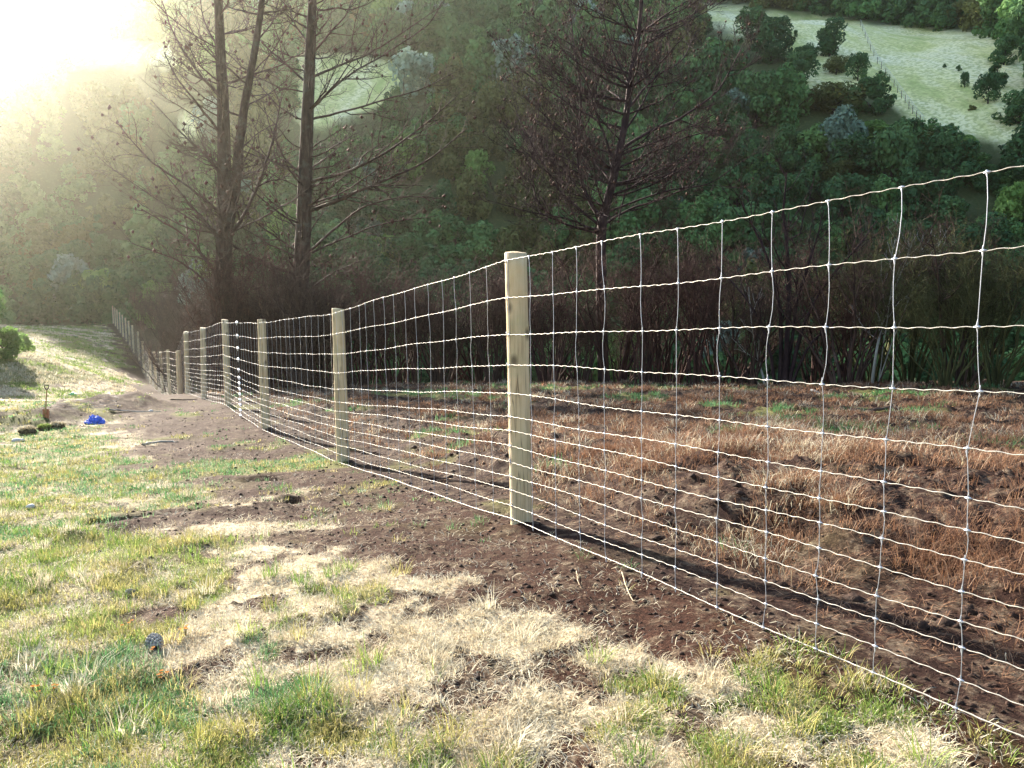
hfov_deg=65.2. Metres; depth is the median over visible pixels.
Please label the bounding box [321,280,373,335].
forest tree
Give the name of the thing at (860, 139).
forest tree
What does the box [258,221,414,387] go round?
dead shrub
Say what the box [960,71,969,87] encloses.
pasture bush
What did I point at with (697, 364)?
dead shrub
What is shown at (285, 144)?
forest tree
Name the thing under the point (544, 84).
forest tree
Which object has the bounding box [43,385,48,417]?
spade
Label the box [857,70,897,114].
pasture tree
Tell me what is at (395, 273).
forest tree
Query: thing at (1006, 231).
forest tree
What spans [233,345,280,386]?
dead shrub
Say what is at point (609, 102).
forest tree
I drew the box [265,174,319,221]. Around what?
forest tree
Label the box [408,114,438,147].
forest tree
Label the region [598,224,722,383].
dead shrub
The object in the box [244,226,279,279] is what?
forest tree
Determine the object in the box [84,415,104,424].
plastic bag
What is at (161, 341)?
dead shrub
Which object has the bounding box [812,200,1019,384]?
broom shrub
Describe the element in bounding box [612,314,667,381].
dead shrub
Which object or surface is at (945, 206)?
forest tree
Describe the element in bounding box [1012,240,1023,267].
forest tree
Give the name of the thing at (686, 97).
forest tree
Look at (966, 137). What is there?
pasture tree
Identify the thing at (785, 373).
scrub tree
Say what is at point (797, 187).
forest tree
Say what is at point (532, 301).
forest tree
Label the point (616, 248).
forest tree
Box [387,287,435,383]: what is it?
dead shrub
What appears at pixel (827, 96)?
pasture tree
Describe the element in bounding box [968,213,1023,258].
forest tree
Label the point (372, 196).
forest tree
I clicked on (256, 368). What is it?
dead shrub
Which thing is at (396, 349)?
forest tree
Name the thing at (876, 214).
forest tree
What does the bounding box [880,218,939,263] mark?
forest tree
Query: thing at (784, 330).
forest tree
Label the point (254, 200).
forest tree
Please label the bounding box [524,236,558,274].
forest tree
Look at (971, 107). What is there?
pasture bush
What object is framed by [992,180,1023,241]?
forest tree
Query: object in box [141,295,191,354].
dead shrub
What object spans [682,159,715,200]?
forest tree
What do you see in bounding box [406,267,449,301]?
forest tree
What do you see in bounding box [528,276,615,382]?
dead shrub
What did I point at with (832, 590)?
straw litter
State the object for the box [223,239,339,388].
dead shrub
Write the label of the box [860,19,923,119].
paddock fence
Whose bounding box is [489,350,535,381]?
forest tree
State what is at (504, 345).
dead shrub
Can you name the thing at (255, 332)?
dead shrub
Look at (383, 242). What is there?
forest tree
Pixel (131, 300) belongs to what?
dead shrub
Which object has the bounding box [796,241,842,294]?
forest tree
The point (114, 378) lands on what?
grass
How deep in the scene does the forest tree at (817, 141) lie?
81.67 m
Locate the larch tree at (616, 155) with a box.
[462,0,781,382]
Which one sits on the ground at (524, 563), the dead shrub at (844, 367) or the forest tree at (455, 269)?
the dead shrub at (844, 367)
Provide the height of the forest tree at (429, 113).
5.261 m
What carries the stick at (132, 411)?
on the ground at (524, 563)
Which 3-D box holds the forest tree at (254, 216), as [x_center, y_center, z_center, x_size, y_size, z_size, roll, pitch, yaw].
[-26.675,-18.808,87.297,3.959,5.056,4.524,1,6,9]
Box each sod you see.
[16,425,36,433]
[37,423,51,430]
[50,420,66,428]
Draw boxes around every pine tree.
[74,0,376,391]
[138,0,492,386]
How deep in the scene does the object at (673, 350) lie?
54.11 m
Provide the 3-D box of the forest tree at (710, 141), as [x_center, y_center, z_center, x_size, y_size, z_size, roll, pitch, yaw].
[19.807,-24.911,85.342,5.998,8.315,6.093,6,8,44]
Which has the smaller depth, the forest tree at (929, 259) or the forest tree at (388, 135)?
the forest tree at (929, 259)
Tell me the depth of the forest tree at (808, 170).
78.26 m
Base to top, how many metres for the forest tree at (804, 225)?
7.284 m
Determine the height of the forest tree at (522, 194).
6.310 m
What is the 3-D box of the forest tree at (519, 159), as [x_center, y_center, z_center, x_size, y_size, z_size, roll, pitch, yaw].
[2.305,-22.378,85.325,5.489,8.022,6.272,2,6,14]
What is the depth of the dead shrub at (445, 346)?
27.05 m
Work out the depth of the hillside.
107.49 m
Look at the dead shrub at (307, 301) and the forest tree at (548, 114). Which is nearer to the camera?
the dead shrub at (307, 301)
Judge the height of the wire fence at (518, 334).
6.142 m
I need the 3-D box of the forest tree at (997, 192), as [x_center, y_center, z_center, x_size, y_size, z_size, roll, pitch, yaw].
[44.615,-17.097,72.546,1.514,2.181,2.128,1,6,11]
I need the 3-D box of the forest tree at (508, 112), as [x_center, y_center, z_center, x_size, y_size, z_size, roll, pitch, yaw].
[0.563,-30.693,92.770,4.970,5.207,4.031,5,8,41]
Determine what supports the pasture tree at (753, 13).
on the hillside
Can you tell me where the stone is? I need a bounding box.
[11,438,20,441]
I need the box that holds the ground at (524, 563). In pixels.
[0,315,1023,767]
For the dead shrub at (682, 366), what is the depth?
25.69 m
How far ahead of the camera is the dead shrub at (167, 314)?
51.37 m
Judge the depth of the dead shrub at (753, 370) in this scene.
20.70 m
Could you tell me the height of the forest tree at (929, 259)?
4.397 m
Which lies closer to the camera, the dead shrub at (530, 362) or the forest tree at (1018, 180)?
the dead shrub at (530, 362)
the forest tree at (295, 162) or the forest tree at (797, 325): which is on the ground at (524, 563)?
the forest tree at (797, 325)
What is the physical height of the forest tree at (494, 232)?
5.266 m
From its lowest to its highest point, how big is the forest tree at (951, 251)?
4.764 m
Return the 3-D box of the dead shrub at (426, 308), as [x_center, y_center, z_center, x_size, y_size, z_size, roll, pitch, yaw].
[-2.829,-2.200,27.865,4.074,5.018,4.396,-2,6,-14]
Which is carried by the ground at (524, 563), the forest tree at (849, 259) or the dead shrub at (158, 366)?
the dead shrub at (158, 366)
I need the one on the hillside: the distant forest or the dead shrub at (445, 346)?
the distant forest
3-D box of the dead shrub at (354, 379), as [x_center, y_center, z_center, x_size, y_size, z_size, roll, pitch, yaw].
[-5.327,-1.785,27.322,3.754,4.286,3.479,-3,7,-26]
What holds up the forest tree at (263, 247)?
on the hillside
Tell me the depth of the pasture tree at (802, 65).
95.10 m
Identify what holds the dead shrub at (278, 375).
on the ground at (524, 563)
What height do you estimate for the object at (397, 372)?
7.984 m
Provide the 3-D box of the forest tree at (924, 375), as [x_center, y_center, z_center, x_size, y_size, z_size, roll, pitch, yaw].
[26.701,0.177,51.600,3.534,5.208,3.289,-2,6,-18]
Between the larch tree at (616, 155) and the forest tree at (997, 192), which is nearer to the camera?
the larch tree at (616, 155)
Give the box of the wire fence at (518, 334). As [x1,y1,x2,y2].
[112,166,1023,737]
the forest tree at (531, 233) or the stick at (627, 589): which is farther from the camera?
the forest tree at (531, 233)
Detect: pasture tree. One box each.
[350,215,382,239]
[693,13,714,41]
[734,5,767,43]
[749,16,795,63]
[772,15,793,34]
[784,49,820,79]
[785,58,809,89]
[792,42,818,61]
[804,80,866,114]
[816,16,847,56]
[822,54,849,74]
[841,85,867,114]
[844,51,871,80]
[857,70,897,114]
[864,119,889,139]
[961,134,979,144]
[971,71,1004,103]
[988,33,1020,64]
[988,55,1008,85]
[991,88,1023,126]
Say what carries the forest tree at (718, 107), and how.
on the hillside
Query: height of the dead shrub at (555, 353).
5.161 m
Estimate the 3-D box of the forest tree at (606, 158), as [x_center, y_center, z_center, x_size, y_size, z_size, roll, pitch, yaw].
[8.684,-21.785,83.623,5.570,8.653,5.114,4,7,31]
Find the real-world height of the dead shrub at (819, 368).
5.075 m
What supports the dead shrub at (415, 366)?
on the ground at (524, 563)
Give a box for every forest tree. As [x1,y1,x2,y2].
[136,280,173,327]
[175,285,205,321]
[179,277,211,292]
[234,185,265,228]
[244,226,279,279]
[245,234,276,283]
[248,191,269,226]
[257,158,290,222]
[258,134,291,169]
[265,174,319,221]
[266,204,296,260]
[267,221,294,276]
[272,139,295,157]
[276,152,296,187]
[290,140,331,205]
[290,210,336,243]
[293,221,351,285]
[312,218,353,276]
[313,349,330,388]
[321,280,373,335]
[322,150,365,208]
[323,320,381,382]
[326,124,361,158]
[326,190,376,237]
[327,232,386,302]
[337,157,376,192]
[344,277,372,305]
[357,129,408,182]
[360,129,387,165]
[366,191,392,230]
[366,267,407,306]
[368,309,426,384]
[369,234,404,270]
[369,344,423,367]
[371,188,417,236]
[376,85,412,130]
[387,132,426,179]
[389,123,429,165]
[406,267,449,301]
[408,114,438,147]
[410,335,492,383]
[412,207,448,254]
[412,263,467,298]
[417,282,472,345]
[422,177,461,229]
[425,89,449,124]
[426,122,470,180]
[426,213,473,263]
[427,91,482,142]
[440,86,490,128]
[444,258,489,293]
[444,294,500,354]
[449,167,492,219]
[449,284,480,309]
[454,148,495,197]
[455,220,499,272]
[467,124,508,161]
[470,219,500,261]
[474,79,527,123]
[478,267,502,297]
[484,226,523,272]
[487,328,540,381]
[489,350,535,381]
[494,98,534,128]
[494,167,532,215]
[499,280,556,338]
[502,267,550,287]
[506,208,549,266]
[509,134,559,187]
[512,121,549,155]
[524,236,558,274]
[526,72,558,114]
[526,176,562,220]
[528,117,574,161]
[532,104,564,122]
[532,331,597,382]
[535,282,563,342]
[544,206,587,250]
[546,351,576,378]
[549,73,592,115]
[549,80,583,116]
[550,240,586,274]
[555,180,600,221]
[556,184,583,224]
[556,274,589,316]
[560,278,612,329]
[564,98,613,138]
[568,307,614,356]
[569,208,596,247]
[570,113,617,171]
[571,133,620,184]
[583,181,633,254]
[591,249,638,296]
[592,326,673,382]
[599,66,641,114]
[606,70,630,128]
[607,243,631,289]
[607,290,645,328]
[607,316,622,338]
[609,142,659,199]
[609,279,651,299]
[610,103,653,168]
[611,62,650,117]
[611,229,648,281]
[617,187,674,255]
[628,145,650,192]
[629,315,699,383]
[637,244,677,298]
[641,114,669,147]
[647,88,685,142]
[647,294,694,321]
[650,180,687,226]
[656,138,695,187]
[667,244,720,289]
[668,85,697,116]
[669,115,705,155]
[671,206,712,253]
[672,109,725,170]
[676,190,730,233]
[676,267,727,320]
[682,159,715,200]
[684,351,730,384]
[696,216,743,284]
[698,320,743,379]
[700,90,736,140]
[705,165,763,228]
[707,297,745,324]
[714,201,765,276]
[720,113,751,155]
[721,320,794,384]
[725,257,772,322]
[726,87,754,118]
[726,128,777,183]
[733,68,776,128]
[737,247,768,278]
[741,152,779,186]
[742,182,783,231]
[744,200,797,248]
[750,267,797,317]
[756,303,816,338]
[762,244,815,290]
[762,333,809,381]
[764,123,813,175]
[765,321,791,377]
[767,62,807,128]
[770,171,812,208]
[772,214,830,256]
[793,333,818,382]
[794,122,833,165]
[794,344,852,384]
[795,160,830,201]
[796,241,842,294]
[797,310,847,352]
[802,220,848,259]
[810,255,851,305]
[812,172,871,230]
[816,332,847,354]
[817,104,869,162]
[826,251,892,312]
[827,129,874,174]
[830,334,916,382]
[836,203,888,256]
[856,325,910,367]
[858,173,906,232]
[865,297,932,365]
[866,125,918,201]
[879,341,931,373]
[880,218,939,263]
[883,116,928,171]
[884,165,942,221]
[893,117,924,131]
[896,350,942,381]
[906,249,946,273]
[912,128,933,147]
[913,117,940,131]
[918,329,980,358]
[924,123,981,195]
[928,195,970,237]
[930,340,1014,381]
[933,125,962,135]
[939,241,973,273]
[948,211,1018,257]
[948,225,989,266]
[948,294,1012,354]
[959,140,973,162]
[959,302,1006,368]
[967,152,993,168]
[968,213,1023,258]
[971,168,1003,192]
[973,244,1023,314]
[988,164,1003,181]
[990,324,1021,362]
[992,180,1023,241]
[993,184,1008,200]
[998,122,1023,180]
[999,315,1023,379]
[1000,170,1013,186]
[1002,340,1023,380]
[1009,177,1023,186]
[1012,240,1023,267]
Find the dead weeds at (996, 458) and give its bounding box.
[208,377,1023,663]
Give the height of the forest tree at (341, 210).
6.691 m
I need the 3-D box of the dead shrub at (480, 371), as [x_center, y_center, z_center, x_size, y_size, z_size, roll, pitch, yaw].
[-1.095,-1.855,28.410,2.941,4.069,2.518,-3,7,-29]
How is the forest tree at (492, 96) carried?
on the hillside
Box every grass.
[0,322,145,398]
[0,390,1021,767]
[222,381,1023,556]
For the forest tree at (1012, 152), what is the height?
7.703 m
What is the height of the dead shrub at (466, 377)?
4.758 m
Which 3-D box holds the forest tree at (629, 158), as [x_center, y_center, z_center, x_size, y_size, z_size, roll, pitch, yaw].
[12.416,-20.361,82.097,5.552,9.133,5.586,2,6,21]
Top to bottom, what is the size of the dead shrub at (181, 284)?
6.985 m
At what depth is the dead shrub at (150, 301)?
77.29 m
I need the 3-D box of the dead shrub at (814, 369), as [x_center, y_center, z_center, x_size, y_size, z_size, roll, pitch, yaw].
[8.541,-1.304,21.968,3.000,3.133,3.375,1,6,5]
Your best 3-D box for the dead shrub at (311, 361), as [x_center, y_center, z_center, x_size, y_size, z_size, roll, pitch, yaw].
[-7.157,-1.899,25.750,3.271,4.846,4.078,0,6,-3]
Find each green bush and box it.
[0,289,7,323]
[0,326,27,359]
[0,332,35,352]
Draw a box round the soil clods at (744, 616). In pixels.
[4,386,1023,767]
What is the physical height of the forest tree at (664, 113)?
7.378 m
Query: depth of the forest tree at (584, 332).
63.09 m
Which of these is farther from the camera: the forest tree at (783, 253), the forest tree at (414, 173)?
the forest tree at (414, 173)
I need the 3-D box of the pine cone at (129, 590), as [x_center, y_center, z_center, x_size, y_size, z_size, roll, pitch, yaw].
[-2.174,1.184,4.553,0.056,0.043,0.046,0,6,0]
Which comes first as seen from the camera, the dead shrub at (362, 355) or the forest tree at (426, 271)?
the dead shrub at (362, 355)
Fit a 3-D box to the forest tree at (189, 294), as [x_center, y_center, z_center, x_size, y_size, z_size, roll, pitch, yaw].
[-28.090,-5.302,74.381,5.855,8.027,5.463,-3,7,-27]
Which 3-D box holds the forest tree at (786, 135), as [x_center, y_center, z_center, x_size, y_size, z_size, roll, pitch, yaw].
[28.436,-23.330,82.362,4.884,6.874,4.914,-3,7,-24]
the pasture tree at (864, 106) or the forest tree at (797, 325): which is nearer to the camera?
the forest tree at (797, 325)
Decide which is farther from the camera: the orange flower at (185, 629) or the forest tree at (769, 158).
the forest tree at (769, 158)
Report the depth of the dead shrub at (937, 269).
17.45 m
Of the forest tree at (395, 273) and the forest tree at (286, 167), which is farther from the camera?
the forest tree at (286, 167)
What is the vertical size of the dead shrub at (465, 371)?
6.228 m
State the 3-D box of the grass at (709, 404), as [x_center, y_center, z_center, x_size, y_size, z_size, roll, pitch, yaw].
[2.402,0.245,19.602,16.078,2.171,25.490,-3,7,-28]
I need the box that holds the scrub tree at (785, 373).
[704,125,890,385]
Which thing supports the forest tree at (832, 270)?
on the hillside
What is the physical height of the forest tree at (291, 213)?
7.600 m
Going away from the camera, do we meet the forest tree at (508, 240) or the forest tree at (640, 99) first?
the forest tree at (508, 240)
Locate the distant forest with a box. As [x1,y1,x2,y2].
[0,0,1023,324]
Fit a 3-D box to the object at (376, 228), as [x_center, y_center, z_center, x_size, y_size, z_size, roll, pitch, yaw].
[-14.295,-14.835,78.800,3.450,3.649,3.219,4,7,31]
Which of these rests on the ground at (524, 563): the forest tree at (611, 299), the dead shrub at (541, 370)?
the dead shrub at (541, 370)
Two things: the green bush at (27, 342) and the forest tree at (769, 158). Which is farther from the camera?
the forest tree at (769, 158)
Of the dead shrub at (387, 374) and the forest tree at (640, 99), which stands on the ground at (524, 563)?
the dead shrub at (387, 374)
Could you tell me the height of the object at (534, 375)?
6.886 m
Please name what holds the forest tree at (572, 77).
on the hillside
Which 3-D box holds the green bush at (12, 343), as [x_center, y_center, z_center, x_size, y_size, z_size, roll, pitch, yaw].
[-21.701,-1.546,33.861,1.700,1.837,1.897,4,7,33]
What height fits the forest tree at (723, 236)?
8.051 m
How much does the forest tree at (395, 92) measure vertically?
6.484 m
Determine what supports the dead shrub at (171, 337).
on the ground at (524, 563)
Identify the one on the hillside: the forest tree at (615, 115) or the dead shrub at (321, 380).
the forest tree at (615, 115)
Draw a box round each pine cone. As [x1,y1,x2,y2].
[125,588,135,595]
[145,633,163,651]
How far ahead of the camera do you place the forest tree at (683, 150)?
82.44 m
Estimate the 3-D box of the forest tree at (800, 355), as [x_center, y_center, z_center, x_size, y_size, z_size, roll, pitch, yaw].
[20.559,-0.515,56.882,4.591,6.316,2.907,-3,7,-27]
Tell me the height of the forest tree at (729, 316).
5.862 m
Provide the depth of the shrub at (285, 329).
23.94 m
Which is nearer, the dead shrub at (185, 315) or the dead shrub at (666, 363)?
the dead shrub at (666, 363)
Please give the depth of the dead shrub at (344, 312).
28.61 m
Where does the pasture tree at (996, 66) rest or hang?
on the hillside
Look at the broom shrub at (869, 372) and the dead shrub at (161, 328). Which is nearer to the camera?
the broom shrub at (869, 372)
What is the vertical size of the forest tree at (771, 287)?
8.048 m
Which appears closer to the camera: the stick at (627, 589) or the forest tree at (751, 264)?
the stick at (627, 589)
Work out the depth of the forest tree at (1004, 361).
48.63 m
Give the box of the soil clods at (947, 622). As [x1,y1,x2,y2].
[313,415,1023,644]
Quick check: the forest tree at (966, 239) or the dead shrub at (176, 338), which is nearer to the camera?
the dead shrub at (176, 338)
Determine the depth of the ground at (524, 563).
4.79 m
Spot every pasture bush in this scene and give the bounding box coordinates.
[793,30,797,37]
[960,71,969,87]
[967,104,976,110]
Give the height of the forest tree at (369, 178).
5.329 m
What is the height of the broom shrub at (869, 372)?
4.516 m
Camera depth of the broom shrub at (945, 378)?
16.61 m
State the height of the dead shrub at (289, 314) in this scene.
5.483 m
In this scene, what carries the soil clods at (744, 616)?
on the ground at (524, 563)
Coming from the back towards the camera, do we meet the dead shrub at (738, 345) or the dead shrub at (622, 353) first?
the dead shrub at (622, 353)
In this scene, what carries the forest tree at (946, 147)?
on the hillside
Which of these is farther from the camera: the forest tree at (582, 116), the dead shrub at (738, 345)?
the forest tree at (582, 116)
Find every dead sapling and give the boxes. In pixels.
[732,287,773,383]
[846,214,954,384]
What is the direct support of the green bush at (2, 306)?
on the ground at (524, 563)
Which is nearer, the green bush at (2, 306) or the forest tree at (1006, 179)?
the green bush at (2, 306)
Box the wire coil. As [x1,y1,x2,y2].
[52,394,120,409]
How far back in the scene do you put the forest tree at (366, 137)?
85.89 m
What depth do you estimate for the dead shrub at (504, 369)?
27.17 m
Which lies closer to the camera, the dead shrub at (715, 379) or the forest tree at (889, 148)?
the dead shrub at (715, 379)
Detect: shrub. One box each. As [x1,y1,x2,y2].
[119,308,200,393]
[125,281,167,325]
[126,273,204,356]
[130,281,181,333]
[138,284,176,335]
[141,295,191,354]
[142,326,200,393]
[143,277,248,376]
[147,289,178,343]
[149,284,191,351]
[150,277,236,387]
[150,298,208,381]
[152,238,311,389]
[153,282,186,310]
[157,323,197,375]
[159,312,184,369]
[160,254,284,390]
[162,219,274,391]
[165,250,267,389]
[171,329,208,392]
[172,241,278,378]
[177,293,284,390]
[180,290,262,381]
[189,221,321,391]
[201,300,284,389]
[222,271,297,388]
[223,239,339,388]
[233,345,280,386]
[234,308,358,387]
[240,296,330,387]
[241,253,338,388]
[251,250,355,383]
[257,238,342,388]
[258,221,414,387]
[265,251,369,388]
[266,243,357,377]
[267,307,329,387]
[269,313,325,386]
[301,263,378,385]
[305,269,404,386]
[310,239,415,385]
[313,280,353,388]
[333,271,437,384]
[339,261,436,383]
[369,245,504,380]
[369,251,485,382]
[372,264,452,382]
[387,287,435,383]
[401,282,476,383]
[412,271,502,381]
[426,237,536,382]
[433,318,473,381]
[440,277,496,381]
[457,286,543,382]
[465,233,567,380]
[471,240,616,381]
[486,252,562,381]
[488,237,624,382]
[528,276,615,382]
[528,279,628,381]
[535,185,703,382]
[542,299,587,380]
[596,242,698,383]
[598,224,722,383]
[607,308,675,383]
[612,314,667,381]
[626,212,797,384]
[628,245,742,383]
[649,226,751,385]
[677,217,839,383]
[678,260,792,385]
[715,303,791,382]
[749,207,911,384]
[752,176,968,386]
[769,286,883,383]
[791,246,906,383]
[792,225,944,382]
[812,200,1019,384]
[846,217,1023,383]
[868,240,1023,387]
[893,166,1023,387]
[934,220,1023,387]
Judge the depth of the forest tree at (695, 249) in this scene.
72.06 m
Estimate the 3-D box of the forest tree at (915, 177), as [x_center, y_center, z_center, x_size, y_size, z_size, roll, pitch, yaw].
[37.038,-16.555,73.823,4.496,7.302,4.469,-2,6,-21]
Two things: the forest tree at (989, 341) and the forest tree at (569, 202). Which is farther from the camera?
the forest tree at (569, 202)
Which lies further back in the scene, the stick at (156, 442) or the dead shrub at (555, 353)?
the dead shrub at (555, 353)
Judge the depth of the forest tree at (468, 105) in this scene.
90.86 m
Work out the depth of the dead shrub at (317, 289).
29.68 m
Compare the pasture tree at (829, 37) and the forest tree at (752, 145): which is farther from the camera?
the pasture tree at (829, 37)
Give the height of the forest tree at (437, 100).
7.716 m
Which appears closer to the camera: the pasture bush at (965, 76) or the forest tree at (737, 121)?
the forest tree at (737, 121)
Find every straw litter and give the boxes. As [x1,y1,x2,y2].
[271,396,1023,707]
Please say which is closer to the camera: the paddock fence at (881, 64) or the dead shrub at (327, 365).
the dead shrub at (327, 365)
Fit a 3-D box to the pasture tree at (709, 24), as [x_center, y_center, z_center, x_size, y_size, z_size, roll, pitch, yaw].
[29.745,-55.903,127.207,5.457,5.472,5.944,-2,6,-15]
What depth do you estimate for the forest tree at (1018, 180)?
72.21 m
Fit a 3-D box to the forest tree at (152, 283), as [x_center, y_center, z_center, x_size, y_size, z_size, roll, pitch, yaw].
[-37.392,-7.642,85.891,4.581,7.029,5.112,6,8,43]
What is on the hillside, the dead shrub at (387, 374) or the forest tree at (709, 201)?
the forest tree at (709, 201)
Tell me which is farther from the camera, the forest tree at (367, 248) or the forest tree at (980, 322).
the forest tree at (367, 248)
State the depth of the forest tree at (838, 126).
80.36 m
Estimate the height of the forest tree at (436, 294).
8.720 m
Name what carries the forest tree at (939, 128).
on the hillside
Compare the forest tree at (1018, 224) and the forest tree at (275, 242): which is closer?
the forest tree at (1018, 224)
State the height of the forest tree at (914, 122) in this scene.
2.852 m
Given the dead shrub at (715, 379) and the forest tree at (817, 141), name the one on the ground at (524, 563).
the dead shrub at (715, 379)
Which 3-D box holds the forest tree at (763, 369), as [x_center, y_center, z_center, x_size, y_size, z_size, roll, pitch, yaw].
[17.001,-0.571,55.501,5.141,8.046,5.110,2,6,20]
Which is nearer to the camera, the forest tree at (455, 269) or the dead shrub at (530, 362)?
the dead shrub at (530, 362)
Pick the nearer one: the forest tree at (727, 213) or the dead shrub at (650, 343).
the dead shrub at (650, 343)
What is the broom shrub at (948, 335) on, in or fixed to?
on the ground at (524, 563)
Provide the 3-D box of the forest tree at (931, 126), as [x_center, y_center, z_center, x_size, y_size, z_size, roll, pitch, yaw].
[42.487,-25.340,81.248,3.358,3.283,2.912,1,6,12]
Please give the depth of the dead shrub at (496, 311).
25.96 m
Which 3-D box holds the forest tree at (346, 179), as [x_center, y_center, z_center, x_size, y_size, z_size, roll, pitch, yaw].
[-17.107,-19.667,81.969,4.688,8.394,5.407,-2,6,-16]
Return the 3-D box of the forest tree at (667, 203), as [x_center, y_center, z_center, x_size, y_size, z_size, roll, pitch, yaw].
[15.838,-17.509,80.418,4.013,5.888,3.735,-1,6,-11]
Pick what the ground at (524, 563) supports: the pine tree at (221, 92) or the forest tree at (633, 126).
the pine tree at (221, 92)
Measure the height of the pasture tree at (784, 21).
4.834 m
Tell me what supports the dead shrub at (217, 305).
on the ground at (524, 563)
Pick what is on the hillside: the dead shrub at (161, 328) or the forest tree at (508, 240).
the forest tree at (508, 240)
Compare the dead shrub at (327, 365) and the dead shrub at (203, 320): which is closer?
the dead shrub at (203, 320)
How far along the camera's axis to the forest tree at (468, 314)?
64.94 m
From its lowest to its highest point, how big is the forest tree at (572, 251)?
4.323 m
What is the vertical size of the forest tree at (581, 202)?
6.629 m
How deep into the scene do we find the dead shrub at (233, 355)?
27.48 m
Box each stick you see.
[109,409,160,411]
[141,441,178,444]
[621,572,643,601]
[847,405,892,411]
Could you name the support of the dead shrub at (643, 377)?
on the ground at (524, 563)
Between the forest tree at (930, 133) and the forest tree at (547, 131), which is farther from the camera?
the forest tree at (547, 131)
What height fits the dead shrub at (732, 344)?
5.070 m
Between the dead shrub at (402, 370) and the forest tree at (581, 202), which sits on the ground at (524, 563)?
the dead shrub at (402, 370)
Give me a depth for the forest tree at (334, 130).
85.10 m
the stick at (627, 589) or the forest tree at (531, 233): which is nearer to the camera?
the stick at (627, 589)
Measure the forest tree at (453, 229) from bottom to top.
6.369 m
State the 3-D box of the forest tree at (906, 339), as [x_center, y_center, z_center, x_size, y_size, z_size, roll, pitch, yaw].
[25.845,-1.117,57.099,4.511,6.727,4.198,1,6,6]
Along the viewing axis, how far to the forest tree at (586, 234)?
77.82 m
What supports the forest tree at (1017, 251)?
on the hillside
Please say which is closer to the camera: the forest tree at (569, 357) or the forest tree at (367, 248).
the forest tree at (569, 357)
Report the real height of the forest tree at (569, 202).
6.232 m
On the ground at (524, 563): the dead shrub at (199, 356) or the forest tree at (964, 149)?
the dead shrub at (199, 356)
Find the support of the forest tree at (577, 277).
on the hillside
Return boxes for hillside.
[0,0,1023,326]
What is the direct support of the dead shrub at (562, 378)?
on the ground at (524, 563)
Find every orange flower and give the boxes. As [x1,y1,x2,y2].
[30,684,40,696]
[156,669,168,686]
[179,624,188,634]
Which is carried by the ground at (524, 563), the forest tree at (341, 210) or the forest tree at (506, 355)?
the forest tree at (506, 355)
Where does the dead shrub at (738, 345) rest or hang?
on the ground at (524, 563)
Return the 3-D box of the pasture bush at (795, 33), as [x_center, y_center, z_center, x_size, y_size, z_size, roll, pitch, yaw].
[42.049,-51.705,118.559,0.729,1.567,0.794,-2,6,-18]
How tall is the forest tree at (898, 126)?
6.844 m
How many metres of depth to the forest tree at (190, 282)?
82.44 m
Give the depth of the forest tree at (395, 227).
78.58 m
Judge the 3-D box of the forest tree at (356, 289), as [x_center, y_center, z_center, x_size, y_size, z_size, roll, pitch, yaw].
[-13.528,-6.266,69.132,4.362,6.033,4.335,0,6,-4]
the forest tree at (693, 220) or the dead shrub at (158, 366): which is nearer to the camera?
the dead shrub at (158, 366)
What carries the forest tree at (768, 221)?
on the hillside
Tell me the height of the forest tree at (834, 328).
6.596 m
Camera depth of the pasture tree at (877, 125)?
82.44 m

